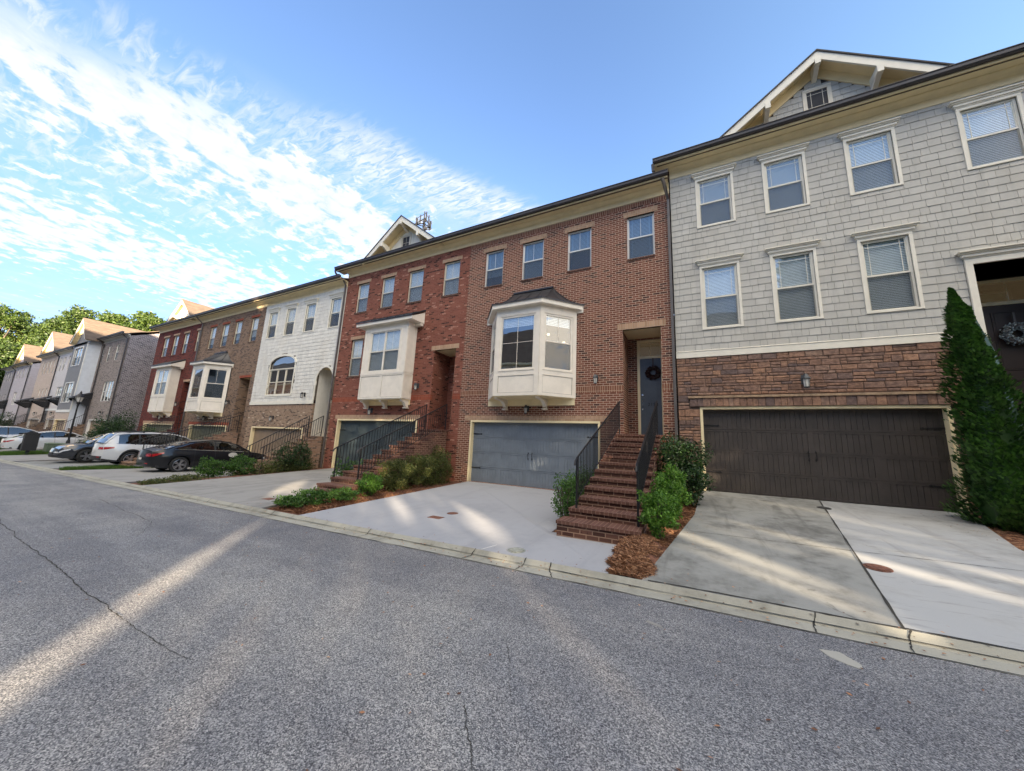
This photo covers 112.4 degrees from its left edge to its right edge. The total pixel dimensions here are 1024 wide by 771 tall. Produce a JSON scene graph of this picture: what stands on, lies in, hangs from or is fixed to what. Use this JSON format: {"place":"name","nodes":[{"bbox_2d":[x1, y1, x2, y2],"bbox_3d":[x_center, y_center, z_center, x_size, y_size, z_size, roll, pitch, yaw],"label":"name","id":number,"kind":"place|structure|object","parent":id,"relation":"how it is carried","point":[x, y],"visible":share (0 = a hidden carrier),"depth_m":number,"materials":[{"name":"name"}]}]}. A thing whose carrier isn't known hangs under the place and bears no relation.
{"place":"outdoors","nodes":[
{"label":"outdoors","id":0,"kind":"place"},
{"bbox_2d":[0,448,42,451],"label":"driveway","id":1,"kind":"structure","parent":0,"point":[12,449],"depth_m":27.90,"materials":[{"name":"grey concrete"}]},
{"bbox_2d":[0,431,89,449],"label":"parked car","id":2,"kind":"object","parent":1,"relation":"on","point":[14,442],"visible":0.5,"depth_m":27.30,"materials":[{"name":"white paint"}]},
{"bbox_2d":[0,449,48,455],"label":"grass","id":3,"kind":"structure","parent":0,"point":[37,452],"depth_m":23.92,"materials":[{"name":"green plant"}]},
{"bbox_2d":[0,454,71,461],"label":"driveway","id":4,"kind":"structure","parent":0,"point":[23,458],"depth_m":20.73,"materials":[{"name":"grey concrete"}]},
{"bbox_2d":[19,460,118,468],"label":"driveway","id":5,"kind":"structure","parent":0,"point":[53,464],"depth_m":18.05,"materials":[{"name":"concrete"}]},
{"bbox_2d":[48,431,122,462],"bbox_3d":[-23.569,3.630,20.579,2.070,1.751,4.982,-2,-10,27],"label":"parked car","id":6,"kind":"object","parent":5,"relation":"on","point":[81,451],"visible":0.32,"depth_m":18.67,"materials":[{"name":"blue paint"}]},
{"bbox_2d":[90,431,190,463],"bbox_3d":[-19.772,3.524,19.335,2.070,1.800,4.982,-2,-11,27],"label":"parked suv","id":7,"kind":"object","parent":5,"relation":"on","point":[116,448],"visible":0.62,"depth_m":17.58,"materials":[{"name":"white paint"}]},
{"bbox_2d":[59,464,151,469],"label":"grass","id":8,"kind":"structure","parent":0,"point":[90,467],"depth_m":15.90,"materials":[{"name":"green plant"}]},
{"bbox_2d":[61,467,232,482],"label":"driveway","id":9,"kind":"structure","parent":0,"point":[130,475],"depth_m":14.31,"materials":[{"name":"grey concrete"}]},
{"bbox_2d":[133,439,264,471],"bbox_3d":[-15.250,3.495,17.301,2.051,1.500,4.984,-2,-11,27],"label":"parked car","id":10,"kind":"object","parent":9,"relation":"on","point":[179,456],"visible":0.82,"depth_m":15.98,"materials":[{"name":"black paint"}]},
{"bbox_2d":[141,468,342,508],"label":"driveway","id":11,"kind":"structure","parent":0,"point":[257,489],"depth_m":10.86,"materials":[{"name":"grey concrete"}]},
{"bbox_2d":[137,468,417,510],"bbox_3d":[-7.374,3.529,12.364,8.000,0.320,6.700,-2,-11,27],"label":"planting bed","id":12,"kind":"object","parent":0,"point":[258,474],"visible":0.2,"depth_m":13.52,"materials":[{"name":"soil"}]},
{"bbox_2d":[136,473,210,484],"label":"ground cover","id":13,"kind":"object","parent":12,"relation":"on","point":[177,478],"visible":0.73,"depth_m":11.84,"materials":[{"name":"green plant"}]},
{"bbox_2d":[271,439,312,472],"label":"shrub","id":14,"kind":"object","parent":12,"relation":"on","point":[303,449],"visible":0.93,"depth_m":15.61,"materials":[{"name":"green plant"}]},
{"bbox_2d":[271,486,359,507],"bbox_3d":[-4.921,2.779,8.692,1.125,0.412,1.963,-6,-13,42],"label":"ground cover","id":15,"kind":"object","parent":12,"relation":"on","point":[317,496],"visible":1,"depth_m":8.47,"materials":[{"name":"green plant"}]},
{"bbox_2d":[268,481,445,514],"bbox_3d":[-3.609,3.286,10.461,1.368,0.263,6.506,-2,-11,27],"label":"pine straw","id":16,"kind":"object","parent":12,"relation":"on","point":[297,509],"visible":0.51,"depth_m":8.66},
{"bbox_2d":[376,458,417,491],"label":"shrub","id":17,"kind":"object","parent":12,"relation":"on","point":[395,481],"visible":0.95,"depth_m":10.79,"materials":[{"name":"green plant"}]},
{"bbox_2d":[401,453,440,486],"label":"shrub","id":18,"kind":"object","parent":12,"relation":"on","point":[424,462],"visible":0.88,"depth_m":11.78,"materials":[{"name":"green plant"}]},
{"bbox_2d":[427,444,453,484],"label":"shrub","id":19,"kind":"object","parent":12,"relation":"on","point":[441,470],"visible":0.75,"depth_m":12.69,"materials":[{"name":"green plant"}]},
{"bbox_2d":[300,481,615,573],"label":"driveway","id":20,"kind":"structure","parent":0,"point":[503,518],"depth_m":6.97,"materials":[{"name":"concrete"}]},
{"bbox_2d":[610,540,661,579],"bbox_3d":[1.809,2.452,5.012,0.620,0.230,1.700,-2,-11,27],"label":"straw mound","id":21,"kind":"object","parent":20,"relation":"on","point":[654,558],"visible":0.1,"depth_m":4.76,"materials":[{"name":"plant"}]},
{"bbox_2d":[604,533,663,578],"bbox_3d":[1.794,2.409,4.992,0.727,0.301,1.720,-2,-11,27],"label":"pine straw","id":22,"kind":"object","parent":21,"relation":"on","point":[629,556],"visible":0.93,"depth_m":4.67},
{"bbox_2d":[636,488,680,539],"bbox_3d":[2.414,2.109,5.672,0.673,0.828,0.702,-2,-11,27],"label":"shrub","id":23,"kind":"object","parent":22,"relation":"on","point":[660,510],"visible":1,"depth_m":5.59,"materials":[{"name":"green plant"}]},
{"bbox_2d":[279,481,656,578],"bbox_3d":[-0.385,3.140,8.832,7.680,0.235,6.700,-2,-11,27],"label":"planting bed","id":24,"kind":"object","parent":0,"point":[421,488],"visible":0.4,"depth_m":10.51,"materials":[{"name":"soil"}]},
{"bbox_2d":[353,471,383,495],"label":"shrub","id":25,"kind":"object","parent":24,"relation":"on","point":[373,486],"visible":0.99,"depth_m":9.87,"materials":[{"name":"green plant"}]},
{"bbox_2d":[550,460,596,517],"bbox_3d":[1.590,2.407,8.140,0.634,1.238,3.280,-2,-11,24],"label":"box hedge","id":26,"kind":"object","parent":24,"relation":"on","point":[567,493],"visible":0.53,"depth_m":7.05,"materials":[{"name":"green plant"}]},
{"bbox_2d":[0,463,1023,770],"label":"road","id":27,"kind":"structure","parent":0,"point":[332,633],"depth_m":2.51,"materials":[{"name":"grey asphalt"}]},
{"bbox_2d":[18,493,1023,770],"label":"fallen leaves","id":28,"kind":"object","parent":27,"relation":"on","point":[644,633],"visible":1,"depth_m":3.08,"materials":[{"name":"brown plant"}]},
{"bbox_2d":[0,0,1023,332],"label":"sky","id":29,"kind":"structure","parent":0,"point":[155,155],"materials":[{"name":"blue"}]},
{"bbox_2d":[38,470,1021,676],"bbox_3d":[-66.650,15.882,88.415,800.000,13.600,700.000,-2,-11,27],"label":"ground","id":30,"kind":"structure","parent":0,"point":[701,609],"depth_m":5.41,"materials":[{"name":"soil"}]},
{"bbox_2d":[0,302,39,357],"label":"broadleaf tree","id":31,"kind":"object","parent":30,"relation":"on","point":[7,314],"visible":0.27,"depth_m":71.09,"materials":[{"name":"green plant"}]},
{"bbox_2d":[0,320,39,344],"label":"broadleaf tree","id":32,"kind":"object","parent":30,"relation":"on","point":[15,339],"visible":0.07,"depth_m":72.58,"materials":[{"name":"green plant"}]},
{"bbox_2d":[12,315,71,358],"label":"broadleaf tree","id":33,"kind":"object","parent":30,"relation":"on","point":[40,331],"visible":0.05,"depth_m":65.26,"materials":[{"name":"green plant"}]},
{"bbox_2d":[30,304,130,346],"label":"broadleaf tree","id":34,"kind":"object","parent":30,"relation":"on","point":[73,317],"visible":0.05,"depth_m":61.80,"materials":[{"name":"green plant"}]},
{"bbox_2d":[51,318,145,430],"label":"townhouse","id":35,"kind":"structure","parent":30,"relation":"on","point":[87,344],"depth_m":33.87,"materials":[{"name":"grey"}]},
{"bbox_2d":[67,331,159,436],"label":"townhouse","id":36,"kind":"structure","parent":30,"relation":"on","point":[122,374],"depth_m":31.66,"materials":[{"name":"grey brick"}]},
{"bbox_2d":[100,381,115,400],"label":"window","id":37,"kind":"structure","parent":36,"relation":"in","point":[107,389],"depth_m":32.01,"materials":[{"name":"white glass"}]},
{"bbox_2d":[90,309,136,327],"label":"broadleaf tree","id":38,"kind":"object","parent":30,"relation":"on","point":[105,317],"visible":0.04,"depth_m":61.00,"materials":[{"name":"green plant"}]},
{"bbox_2d":[108,310,166,331],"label":"broadleaf tree","id":39,"kind":"object","parent":30,"relation":"on","point":[145,321],"visible":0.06,"depth_m":57.30,"materials":[{"name":"green plant"}]},
{"bbox_2d":[127,415,180,433],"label":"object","id":40,"kind":"structure","parent":30,"relation":"on","point":[172,425],"depth_m":24.50,"materials":[{"name":"red brick"}]},
{"bbox_2d":[119,415,239,466],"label":"front steps","id":41,"kind":"structure","parent":30,"relation":"on","point":[228,436],"depth_m":20.04,"materials":[{"name":"beige brick"}]},
{"bbox_2d":[179,297,266,446],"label":"townhouse","id":42,"kind":"structure","parent":30,"relation":"on","point":[224,363],"depth_m":22.88,"materials":[{"name":"brown brick"}]},
{"bbox_2d":[190,426,224,439],"bbox_3d":[-20.507,3.882,23.051,4.960,2.280,0.031,-2,-11,27],"label":"garage door","id":43,"kind":"structure","parent":42,"relation":"in","point":[207,428],"depth_m":23.41,"materials":[{"name":"green paint"}]},
{"bbox_2d":[137,299,315,434],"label":"townhouse","id":44,"kind":"structure","parent":30,"relation":"on","point":[179,329],"depth_m":26.74,"materials":[{"name":"red brick"}]},
{"bbox_2d":[154,369,168,394],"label":"bay window","id":45,"kind":"structure","parent":44,"relation":"in","point":[160,386],"depth_m":26.56,"materials":[{"name":"glass"}]},
{"bbox_2d":[234,415,323,475],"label":"front steps","id":46,"kind":"structure","parent":30,"relation":"on","point":[314,442],"depth_m":16.77,"materials":[{"name":"beige brick"}]},
{"bbox_2d":[243,274,348,467],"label":"townhouse","id":47,"kind":"structure","parent":30,"relation":"on","point":[301,322],"depth_m":19.72,"materials":[{"name":"white paint"}]},
{"bbox_2d":[265,307,280,338],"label":"window","id":48,"kind":"structure","parent":47,"relation":"in","point":[271,331],"depth_m":21.75,"materials":[{"name":"glass"}]},
{"bbox_2d":[251,428,301,455],"bbox_3d":[-13.380,3.583,19.429,4.860,2.270,0.031,-2,-11,27],"label":"garage door","id":49,"kind":"structure","parent":47,"relation":"in","point":[260,433],"depth_m":19.82,"materials":[{"name":"beige paint"}]},
{"bbox_2d":[266,357,294,394],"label":"arched window","id":50,"kind":"structure","parent":47,"relation":"in","point":[280,380],"depth_m":20.44,"materials":[{"name":"plastic"}]},
{"bbox_2d":[283,303,298,335],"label":"window","id":51,"kind":"structure","parent":47,"relation":"in","point":[292,311],"depth_m":20.93,"materials":[{"name":"white paint"}]},
{"bbox_2d":[302,298,318,332],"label":"window","id":52,"kind":"structure","parent":47,"relation":"in","point":[309,318],"depth_m":20.07,"materials":[{"name":"glass"}]},
{"bbox_2d":[327,291,343,328],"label":"window","id":53,"kind":"structure","parent":47,"relation":"in","point":[336,309],"depth_m":19.05,"materials":[{"name":"white glass"}]},
{"bbox_2d":[316,404,448,494],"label":"front steps","id":54,"kind":"structure","parent":30,"relation":"on","point":[424,441],"depth_m":11.96,"materials":[{"name":"brick"}]},
{"bbox_2d":[320,215,470,481],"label":"townhouse","id":55,"kind":"structure","parent":30,"relation":"on","point":[401,348],"depth_m":15.95,"materials":[{"name":"red brick"}]},
{"bbox_2d":[349,339,362,375],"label":"window","id":56,"kind":"structure","parent":55,"relation":"in","point":[355,361],"depth_m":17.62,"materials":[{"name":"glass"}]},
{"bbox_2d":[356,283,369,312],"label":"window","id":57,"kind":"structure","parent":55,"relation":"in","point":[364,288],"depth_m":18.23,"materials":[{"name":"glass"}]},
{"bbox_2d":[336,421,414,468],"bbox_3d":[-6.406,2.813,15.943,5.080,2.320,0.095,-2,-11,27],"label":"garage door","id":58,"kind":"structure","parent":55,"relation":"in","point":[349,430],"depth_m":16.36,"materials":[{"name":"paint"}]},
{"bbox_2d":[367,329,400,371],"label":"bay window","id":59,"kind":"structure","parent":55,"relation":"in","point":[386,357],"depth_m":15.88,"materials":[{"name":"glass"}]},
{"bbox_2d":[380,277,394,307],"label":"window","id":60,"kind":"structure","parent":55,"relation":"in","point":[388,284],"depth_m":17.42,"materials":[{"name":"glass"}]},
{"bbox_2d":[407,269,423,302],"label":"window","id":61,"kind":"structure","parent":55,"relation":"in","point":[416,278],"depth_m":16.59,"materials":[{"name":"glass"}]},
{"bbox_2d":[443,261,459,295],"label":"window","id":62,"kind":"structure","parent":55,"relation":"in","point":[452,270],"depth_m":15.62,"materials":[{"name":"glass"}]},
{"bbox_2d":[0,459,1023,676],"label":"curb","id":63,"kind":"structure","parent":30,"relation":"on","point":[1003,661],"depth_m":3.83,"materials":[{"name":"concrete"}]},
{"bbox_2d":[454,168,678,490],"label":"townhouse","id":64,"kind":"structure","parent":30,"relation":"on","point":[570,329],"depth_m":12.21,"materials":[{"name":"brown brick"}]},
{"bbox_2d":[485,250,503,286],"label":"window","id":65,"kind":"structure","parent":64,"relation":"in","point":[494,262],"depth_m":14.68,"materials":[{"name":"glass"}]},
{"bbox_2d":[499,313,534,369],"bbox_3d":[0.199,-1.521,12.141,1.320,1.960,0.092,-2,-11,27],"label":"bay window","id":66,"kind":"structure","parent":64,"relation":"in","point":[530,318],"depth_m":12.24,"materials":[{"name":"glass"}]},
{"bbox_2d":[522,240,543,279],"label":"window","id":67,"kind":"structure","parent":64,"relation":"in","point":[533,252],"depth_m":13.80,"materials":[{"name":"glass"}]},
{"bbox_2d":[471,422,597,489],"bbox_3d":[0.647,2.488,12.365,4.950,2.270,0.095,-2,-11,27],"label":"garage door","id":68,"kind":"structure","parent":64,"relation":"in","point":[517,454],"depth_m":12.40,"materials":[{"name":"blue metal"}]},
{"bbox_2d":[543,313,571,371],"bbox_3d":[1.592,-1.486,11.970,1.060,1.960,0.092,6,-10,-18],"label":"bay window","id":69,"kind":"structure","parent":64,"relation":"in","point":[567,322],"depth_m":12.05,"materials":[{"name":"glass"}]},
{"bbox_2d":[568,228,590,270],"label":"window","id":70,"kind":"structure","parent":64,"relation":"in","point":[579,242],"depth_m":13.09,"materials":[{"name":"white glass"}]},
{"bbox_2d":[627,213,654,258],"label":"window","id":71,"kind":"structure","parent":64,"relation":"in","point":[640,229],"depth_m":11.95,"materials":[{"name":"grey glass"}]},
{"bbox_2d":[640,358,662,434],"bbox_3d":[4.761,0.370,11.748,0.680,2.680,0.088,-2,-11,27],"label":"front door","id":72,"kind":"structure","parent":64,"relation":"in","point":[650,390],"depth_m":11.78,"materials":[{"name":"wood"}]},
{"bbox_2d":[556,401,661,544],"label":"front steps","id":73,"kind":"structure","parent":30,"relation":"on","point":[608,509],"depth_m":7.00,"materials":[{"name":"brick"}]},
{"bbox_2d":[651,42,1023,516],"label":"townhouse","id":74,"kind":"structure","parent":30,"relation":"on","point":[842,222],"depth_m":9.04,"materials":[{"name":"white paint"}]},
{"bbox_2d":[691,162,736,228],"bbox_3d":[6.505,-5.925,11.037,1.260,1.900,0.615,-2,-11,27],"label":"window","id":75,"kind":"structure","parent":74,"relation":"in","point":[715,204],"depth_m":11.02,"materials":[{"name":"glass"}]},
{"bbox_2d":[695,252,743,329],"bbox_3d":[6.358,-2.757,10.482,1.260,2.220,0.615,-2,-11,27],"label":"window","id":76,"kind":"structure","parent":74,"relation":"in","point":[721,302],"depth_m":10.42,"materials":[{"name":"grey glass"}]},
{"bbox_2d":[756,142,809,213],"bbox_3d":[8.087,-5.993,10.234,1.250,1.900,0.615,-2,-11,27],"label":"window","id":77,"kind":"structure","parent":74,"relation":"in","point":[784,187],"depth_m":10.21,"materials":[{"name":"glass"}]},
{"bbox_2d":[764,239,823,322],"bbox_3d":[7.940,-2.824,9.678,1.250,2.220,0.615,-2,-11,27],"label":"window","id":78,"kind":"structure","parent":74,"relation":"in","point":[795,298],"depth_m":9.61,"materials":[{"name":"glass"}]},
{"bbox_2d":[802,82,832,110],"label":"window","id":79,"kind":"structure","parent":74,"relation":"in","point":[828,85],"depth_m":10.10,"materials":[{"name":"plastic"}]},
{"bbox_2d":[703,409,958,511],"bbox_3d":[7.745,1.758,8.844,4.860,2.300,0.095,-2,-11,27],"label":"garage door","id":80,"kind":"structure","parent":74,"relation":"in","point":[883,457],"depth_m":8.66,"materials":[{"name":"brown paint"}]},
{"bbox_2d":[836,116,903,195],"bbox_3d":[9.753,-6.064,9.387,1.250,1.900,0.615,-2,-11,27],"label":"window","id":81,"kind":"structure","parent":74,"relation":"in","point":[870,161],"depth_m":9.32,"materials":[{"name":"glass"}]},
{"bbox_2d":[850,221,924,313],"bbox_3d":[9.606,-2.895,8.832,1.250,2.220,0.615,-2,-11,27],"label":"window","id":82,"kind":"structure","parent":74,"relation":"in","point":[886,266],"depth_m":8.75,"materials":[{"name":"grey glass"}]},
{"bbox_2d":[947,82,1023,170],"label":"window","id":83,"kind":"structure","parent":74,"relation":"in","point":[991,134],"depth_m":8.36,"materials":[{"name":"grey glass"}]},
{"bbox_2d":[982,303,1023,412],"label":"front door","id":84,"kind":"structure","parent":74,"relation":"in","point":[995,317],"depth_m":8.29,"materials":[{"name":"metal"}]},
{"bbox_2d":[999,312,1023,345],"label":"wreath","id":85,"kind":"object","parent":84,"relation":"attached to","point":[1006,336],"visible":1,"depth_m":8.19,"materials":[{"name":"plant"}]},
{"bbox_2d":[642,491,905,629],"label":"driveway","id":86,"kind":"structure","parent":0,"point":[795,553],"depth_m":4.73,"materials":[{"name":"concrete"}]},
{"bbox_2d":[553,492,1023,579],"bbox_3d":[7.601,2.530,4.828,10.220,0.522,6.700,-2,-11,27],"label":"planting bed","id":87,"kind":"object","parent":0,"point":[663,548],"visible":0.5,"depth_m":6.01,"materials":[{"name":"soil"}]},
{"bbox_2d":[648,474,683,521],"bbox_3d":[2.853,2.155,6.480,0.708,0.957,0.794,-2,-11,27],"label":"shrub","id":88,"kind":"object","parent":87,"relation":"on","point":[668,486],"visible":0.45,"depth_m":6.35,"materials":[{"name":"green plant"}]},
{"bbox_2d":[652,462,693,504],"bbox_3d":[3.356,2.163,7.197,0.746,1.136,0.763,0,-10,14],"label":"shrub","id":89,"kind":"object","parent":87,"relation":"on","point":[676,476],"visible":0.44,"depth_m":7.06,"materials":[{"name":"green plant"}]},
{"bbox_2d":[654,432,716,506],"bbox_3d":[4.141,2.041,8.489,1.551,1.793,1.718,-2,-11,27],"label":"holly bush","id":90,"kind":"object","parent":87,"relation":"on","point":[681,457],"visible":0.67,"depth_m":8.17,"materials":[{"name":"green plant"}]},
{"bbox_2d":[932,287,1023,533],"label":"arborvitae","id":91,"kind":"object","parent":87,"relation":"on","point":[989,421],"visible":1,"depth_m":6.60,"materials":[{"name":"green plant"}]},
{"bbox_2d":[821,501,1023,651],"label":"driveway","id":92,"kind":"structure","parent":0,"point":[961,579],"depth_m":4.44,"materials":[{"name":"concrete"}]},
{"bbox_2d":[862,563,893,572],"bbox_3d":[4.781,2.403,4.481,0.280,0.082,0.280,-2,-11,27],"label":"manhole cover","id":93,"kind":"object","parent":92,"relation":"in","point":[877,567],"visible":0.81,"depth_m":4.46,"materials":[{"name":"brown metal"}]},
{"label":"planting bed","id":94,"kind":"structure","parent":0,"visible":0},
{"bbox_2d":[0,340,22,388],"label":"broadleaf tree","id":95,"kind":"object","parent":94,"relation":"on","point":[8,349],"visible":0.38,"depth_m":59.49,"materials":[{"name":"green plant"}]},
{"bbox_2d":[0,366,27,418],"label":"townhouse","id":96,"kind":"structure","parent":94,"relation":"on","point":[8,380],"depth_m":51.46,"materials":[{"name":"grey brick"}]},
{"bbox_2d":[0,344,42,424],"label":"townhouse","id":97,"kind":"structure","parent":94,"relation":"on","point":[27,363],"depth_m":47.79,"materials":[{"name":"beige brick"}]},
{"bbox_2d":[13,331,72,427],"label":"townhouse","id":98,"kind":"structure","parent":94,"relation":"on","point":[48,356],"depth_m":42.46,"materials":[{"name":"beige brick"}]},
{"bbox_2d":[31,346,73,428],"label":"townhouse","id":99,"kind":"structure","parent":94,"relation":"on","point":[59,376],"depth_m":39.07,"materials":[{"name":"white paint"}]},
{"bbox_2d":[39,413,86,435],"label":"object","id":100,"kind":"structure","parent":94,"relation":"on","point":[78,429],"depth_m":32.09,"materials":[{"name":"brown brick"}]},
{"bbox_2d":[76,409,138,442],"bbox_3d":[-31.960,3.609,27.430,3.120,3.785,3.940,4,-10,-7],"label":"shrub","id":101,"kind":"object","parent":94,"relation":"on","point":[113,426],"visible":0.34,"depth_m":27.19,"materials":[{"name":"green plant"}]},
{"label":"grass ground","id":102,"kind":"structure","parent":0,"visible":0},
{"bbox_2d":[20,432,41,454],"bbox_3d":[-33.525,4.055,23.836,0.500,1.620,0.700,-2,-11,27],"label":"trash bin","id":103,"kind":"object","parent":102,"relation":"on","point":[30,441],"visible":0.91,"depth_m":23.73,"materials":[{"name":"black plastic"}]},
{"bbox_2d":[66,391,85,443],"bbox_3d":[-33.657,2.846,26.306,0.620,5.000,0.620,-2,-11,27],"label":"street lamp","id":104,"kind":"object","parent":102,"relation":"on","point":[79,397],"visible":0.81,"depth_m":26.44,"materials":[{"name":"metal"}]},
{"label":"driveway","id":105,"kind":"structure","parent":0,"visible":0},
{"bbox_2d":[0,426,37,437],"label":"parked van","id":106,"kind":"object","parent":105,"relation":"on","point":[8,431],"visible":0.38,"depth_m":31.58,"materials":[{"name":"white paint"}]},
{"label":"planting bed","id":107,"kind":"structure","parent":0,"visible":0},
{"bbox_2d":[191,453,258,477],"bbox_3d":[-11.609,3.300,13.948,2.120,1.162,1.195,11,-13,-39],"label":"shrub","id":108,"kind":"object","parent":107,"relation":"on","point":[235,468],"visible":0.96,"depth_m":13.86,"materials":[{"name":"green plant"}]},
{"bbox_2d":[248,457,316,474],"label":"shrub","id":109,"kind":"object","parent":107,"relation":"on","point":[264,470],"visible":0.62,"depth_m":15.03,"materials":[{"name":"green plant"}]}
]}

